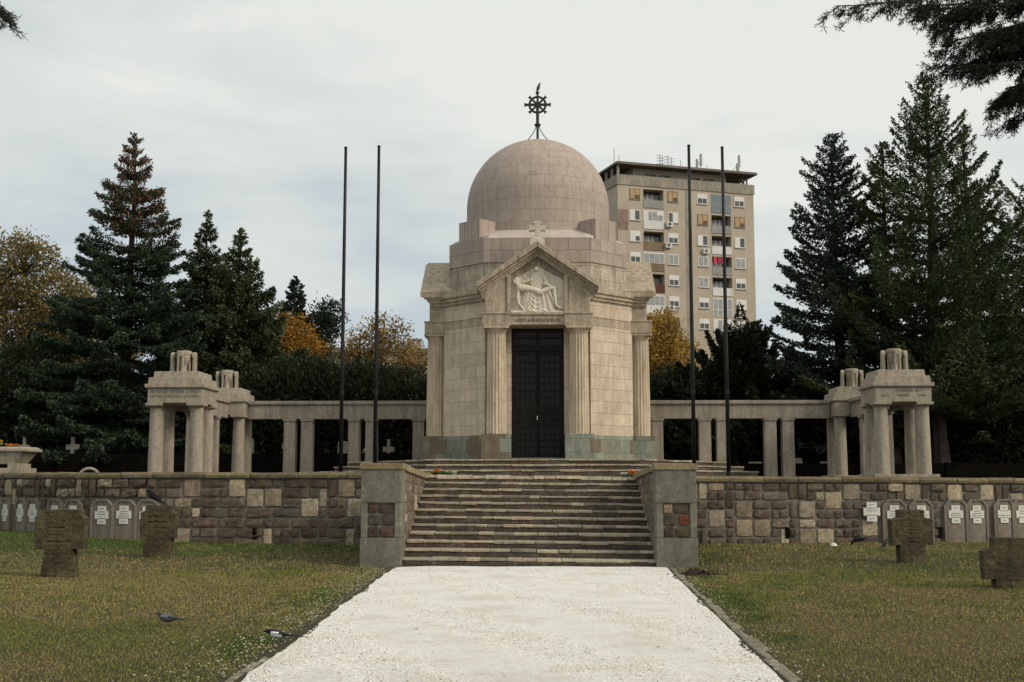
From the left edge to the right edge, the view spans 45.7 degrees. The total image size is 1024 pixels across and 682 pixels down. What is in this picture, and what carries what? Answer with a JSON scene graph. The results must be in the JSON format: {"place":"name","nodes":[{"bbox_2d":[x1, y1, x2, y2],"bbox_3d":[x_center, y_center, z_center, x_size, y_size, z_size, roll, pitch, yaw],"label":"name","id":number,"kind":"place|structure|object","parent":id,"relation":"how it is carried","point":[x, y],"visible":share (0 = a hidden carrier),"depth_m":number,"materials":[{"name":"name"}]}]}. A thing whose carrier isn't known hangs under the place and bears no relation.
{"place":"outdoors","nodes":[
{"label":"outdoors","id":0,"kind":"place"},
{"bbox_2d":[144,371,219,471],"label":"pavilion","id":1,"kind":"structure","parent":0,"point":[171,392],"depth_m":35.44,"materials":[{"name":"stone"}]},
{"bbox_2d":[170,350,196,370],"bbox_3d":[-9.797,0.630,36.307,0.668,0.670,0.668,6,-9,-43],"label":"stone urn","id":2,"kind":"object","parent":1,"relation":"on","point":[183,359],"visible":0.78,"depth_m":36.20,"materials":[{"name":"stone"}]},
{"bbox_2d":[332,339,427,450],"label":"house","id":3,"kind":"structure","parent":0,"point":[412,340],"depth_m":110.92,"materials":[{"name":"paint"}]},
{"bbox_2d":[0,529,1023,681],"bbox_3d":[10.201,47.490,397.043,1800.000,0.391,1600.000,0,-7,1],"label":"ground","id":4,"kind":"structure","parent":0,"point":[302,630],"depth_m":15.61,"materials":[{"name":"plant"}]},
{"bbox_2d":[0,2,27,39],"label":"overhanging tree","id":5,"kind":"object","parent":4,"relation":"on","point":[5,16],"visible":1,"depth_m":6.54,"materials":[{"name":"green plant"}]},
{"bbox_2d":[34,509,88,577],"bbox_3d":[-7.995,3.631,21.543,0.892,1.301,0.280,0,-7,1],"label":"stone cross","id":6,"kind":"object","parent":4,"relation":"on","point":[60,537],"visible":0.94,"depth_m":21.45,"materials":[{"name":"stone"}]},
{"bbox_2d":[140,505,178,557],"bbox_3d":[-7.580,4.142,26.105,0.767,1.218,0.275,0,-7,1],"label":"stone cross","id":7,"kind":"object","parent":4,"relation":"on","point":[158,529],"visible":0.88,"depth_m":26.00,"materials":[{"name":"stone"}]},
{"bbox_2d":[147,489,167,505],"bbox_3d":[-7.639,3.371,26.159,0.513,0.362,0.139,0,-7,1],"label":"crow","id":8,"kind":"object","parent":7,"relation":"on","point":[154,496],"visible":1,"depth_m":26.11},
{"bbox_2d":[156,611,184,624],"bbox_3d":[-3.974,3.224,14.133,0.381,0.155,0.112,-1,-7,9],"label":"pigeon","id":9,"kind":"object","parent":4,"relation":"on","point":[165,617],"visible":1,"depth_m":14.10,"materials":[{"name":"grey"}]},
{"bbox_2d":[138,209,249,376],"bbox_3d":[-14.048,0.855,54.443,8.669,13.901,8.104,3,-7,-26],"label":"cypress tree","id":10,"kind":"object","parent":4,"relation":"on","point":[202,272],"visible":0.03,"depth_m":54.56,"materials":[{"name":"green plant"}]},
{"bbox_2d":[0,472,432,545],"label":"retaining wall","id":11,"kind":"structure","parent":4,"relation":"on","point":[278,508],"depth_m":30.79,"materials":[{"name":"stone"}]},
{"bbox_2d":[0,498,12,530],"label":"wall gravestone","id":12,"kind":"object","parent":11,"relation":"attached to","point":[7,514],"depth_m":33.57,"materials":[{"name":"stone"}]},
{"bbox_2d":[14,498,26,531],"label":"wall gravestone","id":13,"kind":"object","parent":11,"relation":"attached to","point":[19,515],"depth_m":32.92,"materials":[{"name":"stone"}]},
{"bbox_2d":[24,499,41,532],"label":"wall gravestone","id":14,"kind":"object","parent":11,"relation":"attached to","point":[33,507],"depth_m":32.49,"materials":[{"name":"stone"}]},
{"bbox_2d":[47,499,63,509],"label":"wall gravestone","id":15,"kind":"object","parent":11,"relation":"attached to","point":[52,504],"depth_m":31.92,"materials":[{"name":"stone"}]},
{"bbox_2d":[63,499,84,508],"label":"wall gravestone","id":16,"kind":"object","parent":11,"relation":"attached to","point":[73,504],"depth_m":31.57,"materials":[{"name":"stone"}]},
{"bbox_2d":[89,499,112,538],"bbox_3d":[-10.515,4.676,31.185,0.666,1.223,0.105,-2,-7,18],"label":"wall gravestone","id":17,"kind":"object","parent":11,"relation":"attached to","point":[101,518],"depth_m":31.17,"materials":[{"name":"stone"}]},
{"bbox_2d":[111,499,135,539],"bbox_3d":[-9.890,4.659,31.033,0.666,1.223,0.105,-1,-7,11],"label":"wall gravestone","id":18,"kind":"object","parent":11,"relation":"attached to","point":[123,518],"depth_m":31.01,"materials":[{"name":"stone"}]},
{"bbox_2d":[135,499,159,540],"bbox_3d":[-9.275,4.648,30.942,0.666,1.223,0.105,-1,-7,7],"label":"wall gravestone","id":19,"kind":"object","parent":11,"relation":"attached to","point":[141,504],"depth_m":30.96,"materials":[{"name":"stone"}]},
{"bbox_2d":[141,227,325,452],"bbox_3d":[-11.544,1.587,51.821,9.555,13.202,8.685,-5,-8,35],"label":"cypress tree","id":20,"kind":"object","parent":4,"relation":"on","point":[254,327],"visible":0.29,"depth_m":51.38,"materials":[{"name":"green plant"}]},
{"bbox_2d":[225,657,267,681],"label":"kerb","id":21,"kind":"structure","parent":4,"relation":"on","point":[244,671],"depth_m":10.81,"materials":[{"name":"stone"}]},
{"bbox_2d":[263,629,309,642],"bbox_3d":[-2.330,3.046,12.557,0.499,0.135,0.090,0,-7,1],"label":"magpie","id":22,"kind":"object","parent":4,"relation":"on","point":[277,634],"visible":1,"depth_m":12.53,"materials":[{"name":"black"}]},
{"bbox_2d":[359,463,429,566],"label":"stair wall","id":23,"kind":"structure","parent":4,"relation":"on","point":[391,493],"depth_m":24.10,"materials":[{"name":"grey stone"}]},
{"bbox_2d":[111,567,843,681],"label":"scattered gravel","id":24,"kind":"structure","parent":4,"relation":"on","point":[360,588],"depth_m":13.87,"materials":[{"name":"gravel"}]},
{"bbox_2d":[16,547,1012,680],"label":"fallen leaves","id":25,"kind":"object","parent":4,"relation":"on","point":[458,592],"visible":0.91,"depth_m":14.98,"materials":[{"name":"brown plant"}]},
{"bbox_2d":[402,475,655,566],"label":"staircase","id":26,"kind":"structure","parent":4,"relation":"on","point":[509,520],"depth_m":26.37,"materials":[{"name":"stone"}]},
{"bbox_2d":[430,469,457,474],"bbox_3d":[-1.678,3.227,29.983,0.644,0.167,0.679,-4,-8,31],"label":"flower bouquet","id":27,"kind":"object","parent":26,"relation":"on","point":[436,472],"visible":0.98,"depth_m":29.86,"materials":[{"name":"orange plant"}]},
{"bbox_2d":[633,463,697,567],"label":"stair wall","id":28,"kind":"structure","parent":4,"relation":"on","point":[668,495],"depth_m":23.95,"materials":[{"name":"grey stone"}]},
{"bbox_2d":[666,568,732,576],"bbox_3d":[3.371,4.146,21.864,0.853,0.133,1.039,4,-8,-32],"label":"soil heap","id":29,"kind":"object","parent":4,"relation":"on","point":[693,572],"visible":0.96,"depth_m":21.79,"materials":[{"name":"soil"}]},
{"bbox_2d":[668,567,800,681],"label":"kerb","id":30,"kind":"structure","parent":4,"relation":"on","point":[787,674],"depth_m":12.75,"materials":[{"name":"stone"}]},
{"bbox_2d":[850,536,867,546],"bbox_3d":[8.235,4.747,28.736,0.513,0.256,0.138,0,-7,1],"label":"crow","id":31,"kind":"object","parent":4,"relation":"on","point":[857,539],"visible":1,"depth_m":28.71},
{"bbox_2d":[696,476,1023,544],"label":"retaining wall","id":32,"kind":"structure","parent":4,"relation":"on","point":[747,509],"depth_m":31.27,"materials":[{"name":"stone"}]},
{"bbox_2d":[863,502,879,520],"bbox_3d":[9.260,4.395,31.303,0.440,0.490,0.032,1,-7,-5],"label":"wall plaque","id":33,"kind":"object","parent":32,"relation":"attached to","point":[871,511],"depth_m":31.29,"materials":[{"name":"stone"}]},
{"bbox_2d":[881,499,906,542],"bbox_3d":[9.872,4.700,31.388,0.666,1.223,0.105,1,-7,-6],"label":"wall gravestone","id":34,"kind":"object","parent":32,"relation":"attached to","point":[889,507],"depth_m":31.37,"materials":[{"name":"stone"}]},
{"bbox_2d":[908,499,934,542],"bbox_3d":[10.587,4.710,31.476,0.666,1.223,0.105,1,-7,-8],"label":"wall gravestone","id":35,"kind":"object","parent":32,"relation":"attached to","point":[926,505],"depth_m":31.49,"materials":[{"name":"stone"}]},
{"bbox_2d":[942,499,968,541],"bbox_3d":[11.536,4.729,31.634,0.666,1.223,0.105,1,-7,-11],"label":"wall gravestone","id":36,"kind":"object","parent":32,"relation":"attached to","point":[954,526],"depth_m":31.60,"materials":[{"name":"stone"}]},
{"bbox_2d":[965,499,988,541],"bbox_3d":[12.124,4.743,31.759,0.666,1.223,0.105,2,-7,-14],"label":"wall gravestone","id":37,"kind":"object","parent":32,"relation":"attached to","point":[977,525],"depth_m":31.73,"materials":[{"name":"stone"}]},
{"bbox_2d":[992,499,1015,536],"bbox_3d":[12.936,4.768,31.979,0.666,1.223,0.105,2,-7,-17],"label":"wall gravestone","id":38,"kind":"object","parent":32,"relation":"attached to","point":[1001,518],"depth_m":31.94,"materials":[{"name":"stone"}]},
{"bbox_2d":[1011,499,1023,537],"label":"wall gravestone","id":39,"kind":"object","parent":32,"relation":"attached to","point":[1019,509],"depth_m":32.09,"materials":[{"name":"stone"}]},
{"bbox_2d":[887,509,932,563],"bbox_3d":[8.000,3.972,24.405,0.851,1.175,0.283,0,-7,-2],"label":"stone cross","id":40,"kind":"object","parent":4,"relation":"on","point":[910,534],"visible":0.89,"depth_m":24.29,"materials":[{"name":"stone"}]},
{"bbox_2d":[814,0,1023,140],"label":"overhanging tree","id":41,"kind":"object","parent":4,"relation":"on","point":[995,49],"visible":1,"depth_m":6.36,"materials":[{"name":"green plant"}]},
{"bbox_2d":[978,537,1023,588],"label":"stone cross","id":42,"kind":"object","parent":4,"relation":"on","point":[1001,559],"visible":0.87,"depth_m":18.97,"materials":[{"name":"stone"}]},
{"bbox_2d":[0,0,1023,382],"label":"sky","id":43,"kind":"structure","parent":0,"point":[246,112],"materials":[{"name":"white"}]},
{"bbox_2d":[241,566,783,681],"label":"path","id":44,"kind":"structure","parent":0,"point":[454,649],"depth_m":13.39,"materials":[{"name":"gravel"}]},
{"bbox_2d":[599,154,757,370],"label":"apartment building","id":45,"kind":"structure","parent":0,"point":[648,208],"depth_m":166.55,"materials":[{"name":"paint"}]},
{"bbox_2d":[629,188,639,199],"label":"window","id":46,"kind":"structure","parent":45,"relation":"in","point":[634,194],"depth_m":164.71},
{"bbox_2d":[629,209,639,220],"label":"window","id":47,"kind":"structure","parent":45,"relation":"in","point":[634,214],"depth_m":164.39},
{"bbox_2d":[630,230,640,241],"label":"window","id":48,"kind":"structure","parent":45,"relation":"in","point":[635,236],"depth_m":164.07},
{"bbox_2d":[630,252,640,261],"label":"window","id":49,"kind":"structure","parent":45,"relation":"in","point":[634,256],"depth_m":163.75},
{"bbox_2d":[668,191,677,202],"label":"window","id":50,"kind":"structure","parent":45,"relation":"in","point":[672,196],"depth_m":166.41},
{"bbox_2d":[668,212,678,223],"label":"window","id":51,"kind":"structure","parent":45,"relation":"in","point":[672,216],"depth_m":166.09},
{"bbox_2d":[668,233,678,244],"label":"window","id":52,"kind":"structure","parent":45,"relation":"in","point":[672,237],"depth_m":165.76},
{"bbox_2d":[668,254,678,265],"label":"window","id":53,"kind":"structure","parent":45,"relation":"in","point":[673,258],"depth_m":165.44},
{"bbox_2d":[669,275,679,286],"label":"window","id":54,"kind":"structure","parent":45,"relation":"in","point":[673,279],"depth_m":165.08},
{"bbox_2d":[669,296,679,307],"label":"window","id":55,"kind":"structure","parent":45,"relation":"in","point":[673,300],"depth_m":164.75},
{"bbox_2d":[697,194,706,204],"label":"window","id":56,"kind":"structure","parent":45,"relation":"in","point":[701,198],"depth_m":167.74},
{"bbox_2d":[697,214,707,225],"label":"window","id":57,"kind":"structure","parent":45,"relation":"in","point":[702,220],"depth_m":167.39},
{"bbox_2d":[697,235,708,246],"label":"window","id":58,"kind":"structure","parent":45,"relation":"in","point":[702,239],"depth_m":167.10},
{"bbox_2d":[698,256,708,266],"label":"window","id":59,"kind":"structure","parent":45,"relation":"in","point":[703,261],"depth_m":166.74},
{"bbox_2d":[698,277,708,287],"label":"window","id":60,"kind":"structure","parent":45,"relation":"in","point":[703,281],"depth_m":166.41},
{"bbox_2d":[699,298,708,308],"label":"window","id":61,"kind":"structure","parent":45,"relation":"in","point":[703,302],"depth_m":166.09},
{"bbox_2d":[699,319,709,329],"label":"window","id":62,"kind":"structure","parent":45,"relation":"in","point":[704,324],"depth_m":165.76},
{"bbox_2d":[734,196,744,207],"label":"window","id":63,"kind":"structure","parent":45,"relation":"in","point":[738,201],"depth_m":169.44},
{"bbox_2d":[734,217,744,228],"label":"window","id":64,"kind":"structure","parent":45,"relation":"in","point":[739,222],"depth_m":169.11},
{"bbox_2d":[735,237,745,248],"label":"window","id":65,"kind":"structure","parent":45,"relation":"in","point":[739,242],"depth_m":168.76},
{"bbox_2d":[735,258,745,269],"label":"window","id":66,"kind":"structure","parent":45,"relation":"in","point":[740,263],"depth_m":168.45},
{"bbox_2d":[736,279,745,289],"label":"window","id":67,"kind":"structure","parent":45,"relation":"in","point":[740,283],"depth_m":168.11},
{"bbox_2d":[736,299,746,310],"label":"window","id":68,"kind":"structure","parent":45,"relation":"in","point":[743,302],"depth_m":167.84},
{"bbox_2d":[857,370,939,476],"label":"pavilion","id":69,"kind":"structure","parent":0,"point":[907,391],"depth_m":34.88,"materials":[{"name":"stone"}]},
{"bbox_2d":[880,348,907,369],"bbox_3d":[11.235,0.567,35.760,0.668,0.670,0.668,6,-9,-43],"label":"stone urn","id":70,"kind":"object","parent":69,"relation":"on","point":[893,355],"visible":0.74,"depth_m":35.65,"materials":[{"name":"stone"}]},
{"bbox_2d":[928,477,1023,477],"bbox_3d":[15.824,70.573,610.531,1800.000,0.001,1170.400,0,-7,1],"label":"terrace","id":71,"kind":"structure","parent":0,"point":[977,477],"depth_m":34.16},
{"bbox_2d":[0,447,41,472],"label":"planter","id":72,"kind":"object","parent":71,"relation":"on","point":[17,459],"visible":0.88,"depth_m":40.04,"materials":[{"name":"stone"}]},
{"bbox_2d":[0,333,107,451],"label":"yew tree","id":73,"kind":"object","parent":71,"relation":"on","point":[10,377],"visible":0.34,"depth_m":49.02,"materials":[{"name":"green plant"}]},
{"bbox_2d":[66,437,79,453],"bbox_3d":[-16.818,4.463,46.512,0.490,1.572,0.120,0,-7,1],"label":"tombstone","id":74,"kind":"object","parent":71,"relation":"on","point":[72,446],"visible":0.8,"depth_m":46.50,"materials":[{"name":"stone"}]},
{"bbox_2d":[0,224,146,374],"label":"autumn tree","id":75,"kind":"object","parent":71,"relation":"on","point":[25,297],"visible":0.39,"depth_m":65.61,"materials":[{"name":"orange plant"}]},
{"bbox_2d":[79,467,98,472],"bbox_3d":[-13.781,4.318,39.641,0.819,0.413,0.100,0,-7,1],"label":"planter rim","id":76,"kind":"object","parent":71,"relation":"on","point":[89,468],"visible":0.55,"depth_m":39.62,"materials":[{"name":"stone"}]},
{"bbox_2d":[0,132,232,464],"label":"spruce tree","id":77,"kind":"object","parent":71,"relation":"on","point":[157,322],"visible":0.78,"depth_m":49.23,"materials":[{"name":"green plant"}]},
{"bbox_2d":[74,359,265,453],"bbox_3d":[-14.073,3.375,51.328,9.910,5.259,4.570,0,-7,1],"label":"yew tree","id":78,"kind":"object","parent":71,"relation":"on","point":[146,425],"visible":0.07,"depth_m":50.19,"materials":[{"name":"green plant"}]},
{"bbox_2d":[217,388,254,472],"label":"pavilion","id":79,"kind":"structure","parent":71,"relation":"on","point":[240,398],"depth_m":41.73,"materials":[{"name":"stone"}]},
{"bbox_2d":[216,370,238,387],"bbox_3d":[-9.982,1.359,42.602,0.668,0.670,0.668,6,-9,-43],"label":"stone urn","id":80,"kind":"object","parent":79,"relation":"on","point":[227,378],"visible":0.81,"depth_m":42.49,"materials":[{"name":"stone"}]},
{"bbox_2d":[220,341,366,452],"bbox_3d":[-8.772,2.917,50.117,7.108,5.886,4.799,0,-7,1],"label":"yew tree","id":81,"kind":"object","parent":71,"relation":"on","point":[280,381],"visible":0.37,"depth_m":49.26,"materials":[{"name":"green plant"}]},
{"bbox_2d":[253,309,337,364],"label":"autumn tree","id":82,"kind":"object","parent":71,"relation":"on","point":[296,340],"visible":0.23,"depth_m":62.26,"materials":[{"name":"orange plant"}]},
{"bbox_2d":[176,397,426,472],"bbox_3d":[-5.831,3.137,39.674,8.900,2.675,5.770,0,-7,1],"label":"colonnade","id":83,"kind":"object","parent":71,"relation":"on","point":[291,414],"visible":0.52,"depth_m":42.11,"materials":[{"name":"stone"}]},
{"bbox_2d":[277,275,328,359],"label":"spruce tree","id":84,"kind":"object","parent":71,"relation":"on","point":[297,291],"visible":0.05,"depth_m":75.85,"materials":[{"name":"green plant"}]},
{"bbox_2d":[291,293,350,362],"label":"evergreen tree","id":85,"kind":"object","parent":71,"relation":"on","point":[322,319],"visible":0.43,"depth_m":75.55,"materials":[{"name":"green plant"}]},
{"bbox_2d":[338,146,347,471],"bbox_3d":[-4.644,-0.870,33.455,0.240,9.205,0.240,0,-7,1],"label":"flagpole","id":86,"kind":"object","parent":71,"relation":"on","point":[342,329],"visible":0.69,"depth_m":33.38,"materials":[{"name":"metal"}]},
{"bbox_2d":[338,441,347,452],"bbox_3d":[-6.434,4.513,46.192,0.378,1.400,0.120,0,-7,1],"label":"tombstone","id":87,"kind":"object","parent":71,"relation":"on","point":[345,446],"visible":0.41,"depth_m":46.19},
{"bbox_2d":[300,351,426,452],"bbox_3d":[-5.163,3.085,49.713,6.826,5.461,4.689,0,-7,1],"label":"yew tree","id":88,"kind":"object","parent":71,"relation":"on","point":[396,384],"visible":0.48,"depth_m":48.82,"materials":[{"name":"green plant"}]},
{"bbox_2d":[373,145,380,462],"bbox_3d":[-3.715,-0.888,33.433,0.240,9.235,0.240,0,-7,1],"label":"flagpole","id":89,"kind":"object","parent":71,"relation":"on","point":[376,324],"visible":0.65,"depth_m":33.38,"materials":[{"name":"metal"}]},
{"bbox_2d":[326,310,427,379],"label":"autumn tree","id":90,"kind":"object","parent":71,"relation":"on","point":[388,343],"visible":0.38,"depth_m":62.10,"materials":[{"name":"orange plant"}]},
{"bbox_2d":[383,439,394,452],"bbox_3d":[-4.670,4.457,45.991,0.432,1.464,0.120,0,-7,1],"label":"tombstone","id":91,"kind":"object","parent":71,"relation":"on","point":[388,449],"visible":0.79,"depth_m":45.98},
{"bbox_2d":[380,376,426,452],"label":"yew tree","id":92,"kind":"object","parent":71,"relation":"on","point":[404,442],"visible":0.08,"depth_m":48.99,"materials":[{"name":"green plant"}]},
{"bbox_2d":[2,430,1016,462],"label":"undergrowth","id":93,"kind":"object","parent":71,"relation":"on","point":[363,448],"visible":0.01,"depth_m":57.73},
{"bbox_2d":[0,452,1023,476],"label":"boundary fence","id":94,"kind":"object","parent":71,"relation":"on","point":[261,462],"visible":0.27,"depth_m":45.19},
{"bbox_2d":[320,459,758,475],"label":"chapel steps","id":95,"kind":"structure","parent":71,"relation":"on","point":[555,467],"depth_m":33.47,"materials":[{"name":"stone"}]},
{"bbox_2d":[420,91,655,459],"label":"chapel","id":96,"kind":"structure","parent":95,"relation":"on","point":[537,292],"depth_m":39.43,"materials":[{"name":"beige stone"}]},
{"bbox_2d":[514,351,537,456],"bbox_3d":[0.454,2.008,38.768,0.770,3.390,0.157,0,-7,1],"label":"door leaf","id":97,"kind":"structure","parent":96,"relation":"in","point":[525,362],"depth_m":38.78,"materials":[{"name":"metal"}]},
{"bbox_2d":[538,351,561,456],"bbox_3d":[1.208,2.009,38.778,0.743,3.390,0.098,0,-7,1],"label":"door leaf","id":98,"kind":"structure","parent":96,"relation":"in","point":[549,362],"depth_m":38.76,"materials":[{"name":"metal"}]},
{"bbox_2d":[647,303,706,375],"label":"autumn tree","id":99,"kind":"object","parent":71,"relation":"on","point":[665,341],"visible":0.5,"depth_m":61.62,"materials":[{"name":"yellow plant"}]},
{"bbox_2d":[649,357,723,459],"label":"yew tree","id":100,"kind":"object","parent":71,"relation":"on","point":[674,377],"visible":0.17,"depth_m":48.58,"materials":[{"name":"green plant"}]},
{"bbox_2d":[687,144,696,475],"bbox_3d":[4.902,-0.894,33.206,0.240,9.195,0.240,0,-7,1],"label":"flagpole","id":101,"kind":"object","parent":71,"relation":"on","point":[693,422],"visible":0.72,"depth_m":33.13,"materials":[{"name":"metal"}]},
{"bbox_2d":[720,146,730,475],"bbox_3d":[5.822,-0.867,33.179,0.240,9.135,0.240,0,-7,1],"label":"flagpole","id":102,"kind":"object","parent":71,"relation":"on","point":[728,460],"visible":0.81,"depth_m":33.09,"materials":[{"name":"metal"}]},
{"bbox_2d":[663,302,826,462],"bbox_3d":[9.373,2.211,49.034,8.722,7.490,8.774,0,-7,1],"label":"yew tree","id":103,"kind":"object","parent":71,"relation":"on","point":[751,377],"visible":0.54,"depth_m":47.73,"materials":[{"name":"green plant"}]},
{"bbox_2d":[650,396,902,476],"bbox_3d":[7.465,3.097,39.328,8.900,2.675,5.770,0,-7,1],"label":"colonnade","id":104,"kind":"object","parent":71,"relation":"on","point":[786,413],"visible":0.5,"depth_m":41.74,"materials":[{"name":"stone"}]},
{"bbox_2d":[795,383,859,462],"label":"yew tree","id":105,"kind":"object","parent":71,"relation":"on","point":[852,456],"visible":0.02,"depth_m":49.65,"materials":[{"name":"green plant"}]},
{"bbox_2d":[762,131,904,462],"bbox_3d":[13.138,-1.413,48.255,6.339,14.070,7.152,-2,-7,18],"label":"spruce tree","id":106,"kind":"object","parent":71,"relation":"on","point":[818,369],"visible":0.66,"depth_m":47.52,"materials":[{"name":"green plant"}]},
{"bbox_2d":[822,387,860,476],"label":"pavilion","id":107,"kind":"structure","parent":71,"relation":"on","point":[840,412],"depth_m":41.18,"materials":[{"name":"stone"}]},
{"bbox_2d":[840,368,863,386],"bbox_3d":[11.751,1.294,42.037,0.668,0.670,0.668,6,-9,-43],"label":"stone urn","id":108,"kind":"object","parent":107,"relation":"on","point":[851,374],"visible":0.81,"depth_m":41.93,"materials":[{"name":"stone"}]},
{"bbox_2d":[839,141,941,462],"bbox_3d":[14.528,-1.207,46.978,4.193,13.349,4.809,0,-7,1],"label":"fir tree","id":109,"kind":"object","parent":71,"relation":"on","point":[862,304],"visible":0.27,"depth_m":46.55,"materials":[{"name":"green plant"}]},
{"bbox_2d":[797,71,1023,462],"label":"fir tree","id":110,"kind":"object","parent":71,"relation":"on","point":[971,292],"visible":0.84,"depth_m":44.97,"materials":[{"name":"green plant"}]},
{"bbox_2d":[875,123,1023,462],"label":"fir tree","id":111,"kind":"object","parent":71,"relation":"on","point":[983,436],"visible":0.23,"depth_m":46.59,"materials":[{"name":"green plant"}]},
{"bbox_2d":[922,178,1023,462],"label":"fir tree","id":112,"kind":"object","parent":71,"relation":"on","point":[1018,236],"visible":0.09,"depth_m":50.32,"materials":[{"name":"green plant"}]},
{"bbox_2d":[950,343,1023,462],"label":"yew tree","id":113,"kind":"object","parent":71,"relation":"on","point":[1016,450],"visible":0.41,"depth_m":46.11,"materials":[{"name":"green plant"}]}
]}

